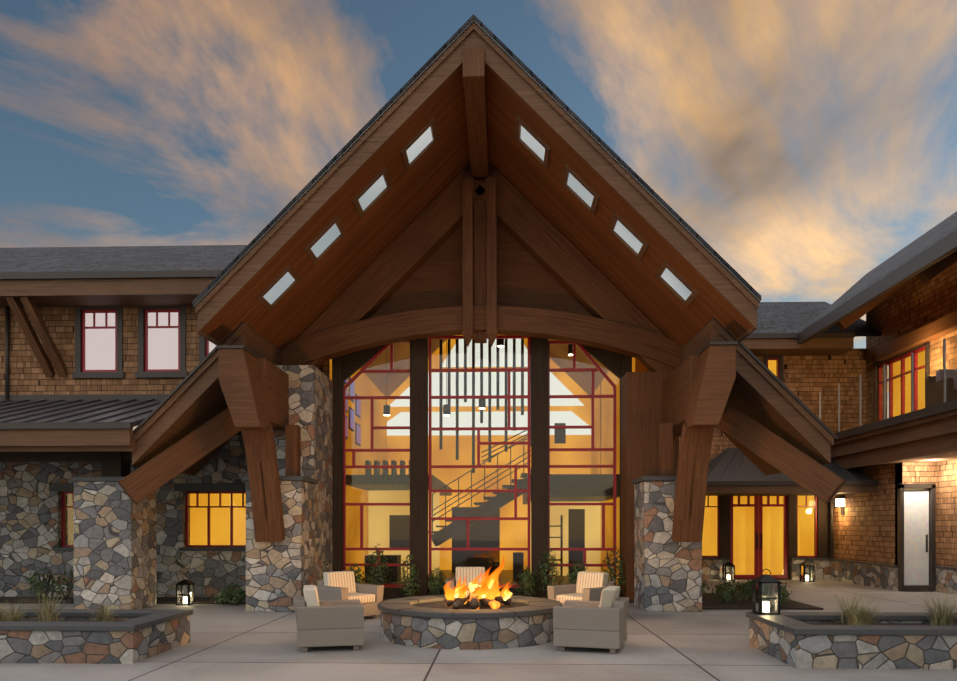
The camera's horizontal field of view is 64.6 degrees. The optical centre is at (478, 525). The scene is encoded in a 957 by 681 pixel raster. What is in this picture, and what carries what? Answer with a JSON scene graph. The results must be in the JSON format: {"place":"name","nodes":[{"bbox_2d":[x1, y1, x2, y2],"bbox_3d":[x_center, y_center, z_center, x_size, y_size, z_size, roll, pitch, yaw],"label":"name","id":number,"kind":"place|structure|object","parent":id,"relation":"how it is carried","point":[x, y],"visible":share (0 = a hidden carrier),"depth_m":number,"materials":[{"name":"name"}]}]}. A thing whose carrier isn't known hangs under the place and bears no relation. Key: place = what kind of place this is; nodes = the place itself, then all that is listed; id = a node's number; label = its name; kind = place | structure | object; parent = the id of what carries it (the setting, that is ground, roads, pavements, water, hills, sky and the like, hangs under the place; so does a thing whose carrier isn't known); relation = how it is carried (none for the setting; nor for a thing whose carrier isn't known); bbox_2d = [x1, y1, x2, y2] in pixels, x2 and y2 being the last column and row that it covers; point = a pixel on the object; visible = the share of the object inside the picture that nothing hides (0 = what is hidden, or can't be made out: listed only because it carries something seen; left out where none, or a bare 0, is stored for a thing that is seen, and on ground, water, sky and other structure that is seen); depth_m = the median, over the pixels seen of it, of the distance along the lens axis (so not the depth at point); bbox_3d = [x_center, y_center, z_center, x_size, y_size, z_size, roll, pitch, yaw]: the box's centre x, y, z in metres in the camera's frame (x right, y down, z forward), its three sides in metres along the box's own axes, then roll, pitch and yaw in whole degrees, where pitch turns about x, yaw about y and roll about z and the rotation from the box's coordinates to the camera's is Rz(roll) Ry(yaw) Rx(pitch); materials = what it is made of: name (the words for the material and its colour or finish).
{"place":"outdoors","nodes":[
{"label":"outdoors","id":0,"kind":"place"},
{"bbox_2d":[0,452,131,476],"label":"wing porch ceiling","id":1,"kind":"structure","parent":0,"point":[115,464],"depth_m":15.38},
{"bbox_2d":[0,449,247,596],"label":"stone wall","id":2,"kind":"structure","parent":0,"point":[30,521],"depth_m":17.53,"materials":[{"name":"stone"}]},
{"bbox_2d":[0,429,136,451],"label":"fascia board","id":3,"kind":"object","parent":2,"relation":"attached to","point":[66,440],"visible":0.8,"depth_m":14.26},
{"bbox_2d":[0,399,161,426],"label":"metal roof","id":4,"kind":"structure","parent":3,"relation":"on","point":[135,412],"depth_m":16.06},
{"bbox_2d":[49,483,245,550],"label":"wing window lintels","id":5,"kind":"object","parent":2,"relation":"in","point":[177,486],"depth_m":17.39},
{"bbox_2d":[190,494,245,544],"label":"window","id":6,"kind":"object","parent":2,"relation":"in","point":[197,537],"depth_m":18.51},
{"bbox_2d":[0,306,331,394],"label":"shingle siding","id":7,"kind":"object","parent":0,"point":[27,376],"depth_m":18.04,"materials":[{"name":"wood"}]},
{"bbox_2d":[6,296,67,377],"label":"wing brackets","id":8,"kind":"object","parent":7,"relation":"attached to","point":[17,309],"visible":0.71,"depth_m":17.59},
{"bbox_2d":[0,278,214,307],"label":"upper eave","id":9,"kind":"object","parent":7,"relation":"attached to","point":[116,292],"visible":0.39,"depth_m":17.11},
{"bbox_2d":[0,270,222,279],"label":"wing gutter","id":10,"kind":"object","parent":9,"relation":"attached to","point":[109,275],"visible":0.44,"depth_m":16.99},
{"bbox_2d":[72,306,205,378],"bbox_3d":[-7.536,-4.392,17.943,4.230,1.770,0.099,0,0,2],"label":"window trim","id":11,"kind":"structure","parent":7,"relation":"attached to","point":[78,373],"depth_m":17.94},
{"bbox_2d":[62,309,245,546],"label":"wing window frames","id":12,"kind":"structure","parent":11,"relation":"in","point":[106,326],"depth_m":17.96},
{"bbox_2d":[65,494,245,544],"bbox_3d":[-7.470,-0.147,17.642,4.540,1.300,0.001,0,0,2],"label":"window glass","id":13,"kind":"object","parent":12,"relation":"in","point":[189,520],"visible":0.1,"depth_m":17.60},
{"bbox_2d":[85,312,215,369],"bbox_3d":[-7.533,-4.397,18.024,3.870,1.500,0.001,0,0,2],"label":"window glass","id":14,"kind":"object","parent":7,"relation":"in","point":[100,348],"visible":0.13,"depth_m":18.04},
{"bbox_2d":[118,408,240,503],"bbox_3d":[-5.646,-1.595,15.112,2.809,2.342,0.360,0,0,-29],"label":"brace","id":15,"kind":"object","parent":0,"point":[142,482],"visible":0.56,"depth_m":14.79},
{"bbox_2d":[222,431,244,448],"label":"stone wall","id":16,"kind":"structure","parent":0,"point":[236,441],"depth_m":17.42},
{"bbox_2d":[381,611,553,649],"bbox_3d":[-0.130,1.471,11.622,2.720,0.425,2.720,0,0,2],"label":"fire pit base","id":17,"kind":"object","parent":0,"point":[469,634],"depth_m":10.39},
{"bbox_2d":[378,595,561,618],"bbox_3d":[-0.130,1.221,11.622,2.810,0.075,2.810,0,0,2],"label":"fire pit coping","id":18,"kind":"object","parent":17,"relation":"on","point":[389,606],"visible":0.79,"depth_m":10.67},
{"bbox_2d":[413,601,526,608],"bbox_3d":[-0.130,1.311,11.622,1.970,0.145,1.970,0,0,2],"label":"fire pit lava rock","id":19,"kind":"object","parent":17,"relation":"in","point":[441,604],"visible":0.1,"depth_m":11.73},
{"bbox_2d":[444,583,511,608],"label":"fire logs","id":20,"kind":"object","parent":19,"relation":"on","point":[473,600],"visible":0.69,"depth_m":11.33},
{"bbox_2d":[444,558,511,603],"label":"fire flames","id":21,"kind":"object","parent":17,"relation":"on","point":[492,592],"visible":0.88,"depth_m":11.49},
{"bbox_2d":[383,339,572,414],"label":"pendant lights","id":22,"kind":"object","parent":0,"point":[386,408],"depth_m":19.71},
{"bbox_2d":[0,579,956,680],"bbox_3d":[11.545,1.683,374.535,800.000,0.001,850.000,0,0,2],"label":"patio ground","id":23,"kind":"structure","parent":0,"point":[231,642],"depth_m":9.66,"materials":[{"name":"concrete"}]},
{"bbox_2d":[0,394,168,428],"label":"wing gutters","id":24,"kind":"object","parent":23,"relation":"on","point":[83,425],"visible":0.57,"depth_m":17.91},
{"bbox_2d":[68,494,73,544],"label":"window","id":25,"kind":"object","parent":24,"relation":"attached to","point":[70,525],"depth_m":18.62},
{"bbox_2d":[0,245,246,271],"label":"wing roof","id":26,"kind":"structure","parent":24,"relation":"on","point":[122,258],"depth_m":19.10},
{"bbox_2d":[132,323,281,474],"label":"timber beams","id":27,"kind":"structure","parent":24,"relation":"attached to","point":[196,400],"depth_m":14.50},
{"bbox_2d":[133,321,281,434],"bbox_3d":[-5.519,-2.747,16.108,2.260,2.320,3.580,0,0,2],"label":"roof edge flashing","id":28,"kind":"object","parent":27,"relation":"on","point":[171,394],"visible":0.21,"depth_m":14.33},
{"bbox_2d":[0,615,189,663],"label":"stone planter","id":29,"kind":"object","parent":23,"relation":"on","point":[104,647],"visible":0.62,"depth_m":9.25,"materials":[{"name":"stone"}]},
{"bbox_2d":[4,619,124,621],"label":"planter soil","id":30,"kind":"structure","parent":29,"relation":"in","point":[70,620],"depth_m":10.55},
{"bbox_2d":[0,609,192,630],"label":"planter coping","id":31,"kind":"object","parent":29,"relation":"on","point":[145,618],"visible":1,"depth_m":9.57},
{"bbox_2d":[74,481,155,608],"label":"porch pier","id":32,"kind":"structure","parent":23,"relation":"on","point":[114,542],"depth_m":14.97,"materials":[{"name":"stone"}]},
{"bbox_2d":[70,477,124,481],"bbox_3d":[-7.424,-0.922,15.509,1.250,0.090,1.180,0,0,2],"label":"column cap","id":33,"kind":"object","parent":32,"relation":"on","point":[73,479],"visible":0.31,"depth_m":14.92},
{"bbox_2d":[176,576,194,604],"bbox_3d":[-6.249,1.374,16.122,0.285,0.617,0.285,0,0,2],"label":"lantern","id":34,"kind":"object","parent":23,"relation":"on","point":[185,582],"visible":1,"depth_m":16.07,"materials":[{"name":"black metal"}]},
{"bbox_2d":[246,481,315,611],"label":"pier","id":35,"kind":"structure","parent":23,"relation":"on","point":[279,575],"depth_m":14.75,"materials":[{"name":"stone"}]},
{"bbox_2d":[243,476,317,483],"bbox_3d":[-3.983,-0.922,15.323,1.180,0.090,1.230,0,0,2],"label":"pier cap","id":36,"kind":"object","parent":35,"relation":"on","point":[296,478],"visible":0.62,"depth_m":14.71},
{"bbox_2d":[241,423,713,541],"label":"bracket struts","id":37,"kind":"object","parent":35,"relation":"attached to","point":[690,489],"visible":0.9,"depth_m":14.26,"materials":[{"name":"wood"}]},
{"bbox_2d":[219,345,735,436],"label":"plate beams","id":38,"kind":"structure","parent":37,"relation":"on","point":[696,390],"depth_m":13.57,"materials":[{"name":"wood"}]},
{"bbox_2d":[202,64,751,371],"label":"roof soffit","id":39,"kind":"structure","parent":38,"relation":"on","point":[385,221],"depth_m":14.93,"materials":[{"name":"brown wood"}]},
{"bbox_2d":[195,22,758,314],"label":"roof trim","id":40,"kind":"structure","parent":39,"relation":"on","point":[552,103],"depth_m":13.07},
{"bbox_2d":[197,31,756,344],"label":"roof fascia","id":41,"kind":"structure","parent":40,"relation":"attached to","point":[632,197],"depth_m":13.12,"materials":[{"name":"wood"}]},
{"bbox_2d":[194,19,759,307],"bbox_3d":[0.184,-6.275,21.377,9.780,4.920,16.680,0,0,2],"label":"roof drip edge","id":42,"kind":"object","parent":40,"relation":"attached to","point":[403,92],"visible":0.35,"depth_m":13.05,"materials":[{"name":"wood"}]},
{"bbox_2d":[193,14,760,305],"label":"roof shingles","id":43,"kind":"object","parent":39,"relation":"on","point":[542,84],"visible":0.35,"depth_m":13.02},
{"bbox_2d":[256,116,698,310],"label":"skylight frames","id":44,"kind":"structure","parent":39,"relation":"attached to","point":[431,123],"depth_m":14.13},
{"bbox_2d":[263,126,691,303],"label":"skylights","id":45,"kind":"object","parent":44,"relation":"in","point":[333,233],"visible":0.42,"depth_m":14.28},
{"bbox_2d":[216,341,737,357],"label":"block caps","id":46,"kind":"object","parent":38,"relation":"on","point":[705,347],"visible":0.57,"depth_m":13.53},
{"bbox_2d":[295,48,675,371],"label":"truss timbers","id":47,"kind":"object","parent":38,"relation":"on","point":[522,220],"visible":0.69,"depth_m":16.72,"materials":[{"name":"wood"}]},
{"bbox_2d":[368,212,593,318],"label":"gable wall","id":48,"kind":"structure","parent":47,"relation":"attached to","point":[526,278],"depth_m":17.13,"materials":[{"name":"brown wood"}]},
{"bbox_2d":[282,306,680,367],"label":"arch beam","id":49,"kind":"structure","parent":47,"relation":"on","point":[620,338],"depth_m":16.67,"materials":[{"name":"wood"}]},
{"bbox_2d":[463,177,496,346],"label":"wooden posts","id":50,"kind":"object","parent":49,"relation":"attached to","point":[468,259],"visible":1,"depth_m":16.43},
{"bbox_2d":[681,319,833,475],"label":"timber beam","id":51,"kind":"structure","parent":38,"relation":"attached to","point":[760,394],"depth_m":14.12,"materials":[{"name":"wood"}]},
{"bbox_2d":[681,317,836,439],"bbox_3d":[5.536,-2.747,15.752,2.260,2.320,3.580,0,0,2],"label":"roof edge","id":52,"kind":"object","parent":51,"relation":"on","point":[785,387],"visible":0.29,"depth_m":13.97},
{"bbox_2d":[716,401,845,502],"bbox_3d":[5.599,-1.595,14.751,2.809,2.342,0.360,0,0,33],"label":"brace","id":53,"kind":"object","parent":51,"relation":"attached to","point":[824,484],"visible":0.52,"depth_m":14.43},
{"bbox_2d":[273,365,331,584],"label":"stone column","id":54,"kind":"structure","parent":23,"relation":"on","point":[310,400],"depth_m":16.06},
{"bbox_2d":[293,585,363,651],"bbox_3d":[-2.090,1.263,10.529,0.928,0.840,0.967,0,0,-12],"label":"chair","id":55,"kind":"object","parent":23,"relation":"on","point":[322,623],"visible":1,"depth_m":10.11,"materials":[{"name":"fabric"}]},
{"bbox_2d":[315,571,383,618],"bbox_3d":[-2.382,1.263,13.712,0.928,0.840,0.967,0,0,43],"label":"armchair","id":56,"kind":"object","parent":23,"relation":"on","point":[339,585],"visible":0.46,"depth_m":13.64,"materials":[{"name":"fabric"}]},
{"bbox_2d":[0,593,822,609],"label":"mulch beds","id":57,"kind":"object","parent":23,"relation":"on","point":[709,602],"visible":0.19,"depth_m":16.34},
{"bbox_2d":[24,544,792,606],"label":"shrubs","id":58,"kind":"object","parent":57,"relation":"on","point":[532,583],"depth_m":16.97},
{"bbox_2d":[5,307,832,558],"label":"downspouts","id":59,"kind":"object","parent":23,"relation":"on","point":[7,395],"visible":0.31,"depth_m":17.99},
{"bbox_2d":[446,567,484,589],"bbox_3d":[-0.165,1.263,15.250,0.967,0.840,0.928,0,0,-1],"label":"armchair","id":60,"kind":"object","parent":23,"relation":"on","point":[470,574],"visible":0.23,"depth_m":15.39,"materials":[{"name":"fabric"}]},
{"bbox_2d":[332,337,631,597],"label":"glass wall columns","id":61,"kind":"structure","parent":23,"relation":"on","point":[347,366],"depth_m":17.49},
{"bbox_2d":[344,335,615,587],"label":"window muntins","id":62,"kind":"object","parent":61,"relation":"attached to","point":[592,396],"depth_m":17.67,"materials":[{"name":"metal"}]},
{"bbox_2d":[345,335,619,587],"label":"glass wall panes","id":63,"kind":"object","parent":62,"relation":"in","point":[483,461],"visible":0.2,"depth_m":17.72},
{"bbox_2d":[346,337,619,582],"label":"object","id":64,"kind":"object","parent":23,"relation":"on","point":[588,490],"depth_m":22.70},
{"bbox_2d":[344,377,360,446],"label":"interior art frames","id":65,"kind":"structure","parent":64,"relation":"attached to","point":[358,416],"depth_m":20.98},
{"bbox_2d":[345,379,360,444],"bbox_3d":[-3.409,-3.267,20.432,0.001,1.900,2.400,0,0,2],"label":"wall art","id":66,"kind":"object","parent":65,"relation":"in","point":[352,415],"depth_m":20.59},
{"bbox_2d":[360,570,617,587],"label":"interior floor","id":67,"kind":"structure","parent":23,"relation":"on","point":[500,577],"depth_m":21.96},
{"bbox_2d":[547,571,619,605],"bbox_3d":[1.901,1.263,13.575,0.928,0.840,0.967,0,0,-44],"label":"armchair","id":68,"kind":"object","parent":23,"relation":"on","point":[589,586],"visible":0.38,"depth_m":13.55,"materials":[{"name":"fabric"}]},
{"bbox_2d":[553,586,628,653],"bbox_3d":[1.575,1.263,10.411,0.928,0.840,0.967,0,0,17],"label":"chair","id":69,"kind":"object","parent":23,"relation":"on","point":[602,622],"visible":1,"depth_m":10.01,"materials":[{"name":"fabric"}]},
{"bbox_2d":[621,372,678,600],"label":"wooden column","id":70,"kind":"structure","parent":23,"relation":"on","point":[641,406],"depth_m":16.56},
{"bbox_2d":[634,481,701,611],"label":"pier","id":71,"kind":"structure","parent":23,"relation":"on","point":[667,573],"depth_m":14.77,"materials":[{"name":"stone"}]},
{"bbox_2d":[632,476,676,483],"bbox_3d":[3.821,-0.922,15.342,1.200,0.090,1.250,0,0,2],"label":"pier cap","id":72,"kind":"object","parent":71,"relation":"on","point":[652,478],"visible":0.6,"depth_m":14.73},
{"bbox_2d":[722,559,734,580],"bbox_3d":[7.699,1.362,23.277,0.296,0.642,0.296,0,0,2],"label":"lantern","id":73,"kind":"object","parent":23,"relation":"on","point":[724,573],"depth_m":23.27,"materials":[{"name":"black metal"}]},
{"bbox_2d":[702,360,813,574],"bbox_3d":[8.754,-1.692,24.198,4.510,7.690,0.890,0,0,2],"label":"room glow","id":74,"kind":"object","parent":23,"relation":"on","point":[742,551],"depth_m":24.58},
{"bbox_2d":[702,496,829,579],"bbox_3d":[7.816,0.033,23.823,6.300,3.300,0.300,0,0,2],"label":"window trim","id":75,"kind":"structure","parent":23,"relation":"on","point":[823,529],"depth_m":23.61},
{"bbox_2d":[600,348,865,473],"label":"shingle wall","id":76,"kind":"structure","parent":75,"relation":"on","point":[808,378],"depth_m":23.58,"materials":[{"name":"brown wood"}]},
{"bbox_2d":[764,355,785,381],"bbox_3d":[9.210,-4.912,23.608,0.700,0.850,0.099,0,0,2],"label":"window trim","id":77,"kind":"structure","parent":76,"relation":"attached to","point":[780,365],"depth_m":23.59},
{"bbox_2d":[707,447,874,480],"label":"porch roof","id":78,"kind":"structure","parent":76,"relation":"attached to","point":[734,464],"depth_m":21.46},
{"bbox_2d":[741,338,853,355],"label":"roof fascia","id":79,"kind":"structure","parent":76,"relation":"attached to","point":[812,346],"depth_m":22.72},
{"bbox_2d":[702,360,814,574],"bbox_3d":[8.739,-1.792,23.724,3.710,6.890,0.040,0,0,2],"label":"window glass","id":80,"kind":"object","parent":75,"relation":"on","point":[763,523],"visible":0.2,"depth_m":23.73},
{"bbox_2d":[702,358,816,577],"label":"window frames","id":81,"kind":"structure","parent":75,"relation":"attached to","point":[758,505],"depth_m":23.71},
{"bbox_2d":[702,560,829,579],"bbox_3d":[7.810,1.373,23.613,6.300,0.620,0.120,0,0,2],"label":"stone base","id":82,"kind":"object","parent":23,"relation":"on","point":[711,569],"visible":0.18,"depth_m":23.49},
{"bbox_2d":[800,559,814,581],"bbox_3d":[9.883,1.337,22.756,0.319,0.691,0.319,0,0,2],"label":"lantern","id":83,"kind":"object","parent":23,"relation":"on","point":[811,571],"depth_m":22.68,"materials":[{"name":"black metal"}]},
{"bbox_2d":[749,618,956,668],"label":"stone planter","id":84,"kind":"object","parent":23,"relation":"on","point":[869,651],"visible":0.62,"depth_m":8.90,"materials":[{"name":"stone"}]},
{"bbox_2d":[752,569,779,614],"bbox_3d":[3.974,0.904,10.450,0.285,0.617,0.285,0,0,2],"label":"lantern","id":85,"kind":"object","parent":84,"relation":"on","point":[773,597],"visible":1,"depth_m":10.40,"materials":[{"name":"black metal"}]},
{"bbox_2d":[746,612,956,635],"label":"planter cap","id":86,"kind":"object","parent":84,"relation":"on","point":[790,622],"visible":1,"depth_m":9.19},
{"bbox_2d":[808,623,956,625],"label":"planter soil","id":87,"kind":"structure","parent":84,"relation":"in","point":[927,624],"depth_m":10.12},
{"bbox_2d":[0,586,956,625],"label":"planter grasses","id":88,"kind":"object","parent":87,"relation":"on","point":[859,616],"visible":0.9,"depth_m":9.95,"materials":[{"name":"green plant"}]},
{"bbox_2d":[830,561,956,594],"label":"stone wainscot","id":89,"kind":"object","parent":23,"relation":"on","point":[882,577],"visible":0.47,"depth_m":20.53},
{"bbox_2d":[829,559,956,569],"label":"stone ledge cap","id":90,"kind":"object","parent":89,"relation":"on","point":[896,566],"visible":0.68,"depth_m":20.45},
{"bbox_2d":[831,410,956,468],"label":"balcony fascia","id":91,"kind":"structure","parent":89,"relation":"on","point":[933,438],"depth_m":18.43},
{"bbox_2d":[819,339,945,431],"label":"railing posts","id":92,"kind":"object","parent":91,"relation":"on","point":[912,381],"visible":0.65,"depth_m":19.00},
{"bbox_2d":[820,337,956,432],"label":"glass railing","id":93,"kind":"object","parent":92,"relation":"attached to","point":[879,410],"visible":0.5,"depth_m":18.64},
{"bbox_2d":[834,399,956,440],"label":"balcony gutter","id":94,"kind":"object","parent":91,"relation":"attached to","point":[948,406],"depth_m":17.96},
{"bbox_2d":[873,342,929,421],"bbox_3d":[11.973,-3.792,21.488,0.080,2.290,2.940,0,0,2],"label":"wing door trim","id":95,"kind":"structure","parent":91,"relation":"on","point":[878,363],"depth_m":22.16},
{"bbox_2d":[893,351,924,416],"bbox_3d":[12.493,-3.782,21.472,0.001,2.270,2.900,0,0,2],"label":"window glass","id":96,"kind":"object","parent":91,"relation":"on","point":[921,362],"depth_m":22.06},
{"bbox_2d":[925,376,956,406],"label":"balcony lounge chair","id":97,"kind":"object","parent":91,"relation":"on","point":[928,379],"depth_m":17.40,"materials":[{"name":"wicker"}]},
{"bbox_2d":[936,369,956,388],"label":"balcony lounge cushions","id":98,"kind":"object","parent":97,"relation":"on","point":[938,373],"depth_m":17.57,"materials":[{"name":"white fabric"}]},
{"bbox_2d":[833,460,956,566],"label":"shingle wall","id":99,"kind":"structure","parent":89,"relation":"attached to","point":[864,528],"depth_m":20.32,"materials":[{"name":"brown wood"}]},
{"bbox_2d":[0,0,956,429],"label":"sky","id":100,"kind":"structure","parent":0,"point":[808,143],"materials":[{"name":"blue"}]},
{"bbox_2d":[330,357,634,584],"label":"interior side walls","id":101,"kind":"structure","parent":0,"point":[364,380],"depth_m":22.18,"materials":[{"name":"paint"}]},
{"bbox_2d":[368,490,600,577],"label":"pale interior walls","id":102,"kind":"structure","parent":0,"point":[381,515],"depth_m":22.83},
{"bbox_2d":[360,338,608,395],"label":"interior ceiling","id":103,"kind":"structure","parent":0,"point":[379,385],"depth_m":24.52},
{"bbox_2d":[387,335,590,569],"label":"interior wall","id":104,"kind":"structure","parent":0,"point":[516,534],"depth_m":26.71,"materials":[{"name":"paint"}]},
{"bbox_2d":[387,339,590,435],"bbox_3d":[0.191,-4.949,26.670,8.204,3.523,0.001,0,0,2],"label":"interior window","id":105,"kind":"structure","parent":104,"relation":"in","point":[564,416],"depth_m":26.67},
{"bbox_2d":[706,493,851,495],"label":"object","id":106,"kind":"structure","parent":0,"point":[759,494],"depth_m":22.75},
{"bbox_2d":[706,485,876,492],"bbox_3d":[8.492,-1.027,22.126,4.760,0.260,3.050,0,0,2],"label":"porch eave","id":107,"kind":"object","parent":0,"point":[782,489],"depth_m":20.61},
{"bbox_2d":[707,481,878,485],"bbox_3d":[8.422,-1.157,20.577,4.800,0.120,0.090,0,0,2],"label":"porch gutter","id":108,"kind":"object","parent":107,"relation":"attached to","point":[712,483],"depth_m":20.55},
{"bbox_2d":[801,211,956,331],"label":"wing roof","id":109,"kind":"structure","parent":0,"point":[933,235],"depth_m":21.64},
{"bbox_2d":[753,302,881,336],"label":"roof","id":110,"kind":"structure","parent":109,"relation":"attached to","point":[785,317],"depth_m":24.40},
{"bbox_2d":[745,332,854,338],"bbox_3d":[7.681,-5.692,22.727,7.100,0.150,0.100,0,0,2],"label":"gutter","id":111,"kind":"object","parent":110,"relation":"attached to","point":[795,335],"visible":0.29,"depth_m":22.62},
{"bbox_2d":[798,231,956,343],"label":"roof fascia","id":112,"kind":"structure","parent":109,"relation":"attached to","point":[937,252],"depth_m":17.45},
{"bbox_2d":[866,261,956,423],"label":"wall","id":113,"kind":"structure","parent":109,"relation":"attached to","point":[914,303],"depth_m":20.77,"materials":[{"name":"brown wood"}]},
{"bbox_2d":[836,251,956,360],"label":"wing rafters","id":114,"kind":"object","parent":113,"relation":"attached to","point":[939,328],"visible":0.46,"depth_m":20.10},
{"bbox_2d":[878,346,924,420],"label":"door frames","id":115,"kind":"structure","parent":113,"relation":"in","point":[902,379],"depth_m":21.48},
{"bbox_2d":[895,462,936,565],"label":"wall","id":116,"kind":"structure","parent":0,"point":[919,472],"depth_m":19.36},
{"bbox_2d":[897,483,935,591],"bbox_3d":[11.228,0.303,19.461,0.880,2.760,0.400,0,0,2],"label":"door frame","id":117,"kind":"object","parent":116,"relation":"attached to","point":[902,587],"depth_m":19.32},
{"bbox_2d":[904,489,928,584],"bbox_3d":[11.228,0.293,19.466,0.680,2.460,0.050,0,0,2],"label":"white door","id":118,"kind":"structure","parent":117,"relation":"in","point":[916,532],"depth_m":19.44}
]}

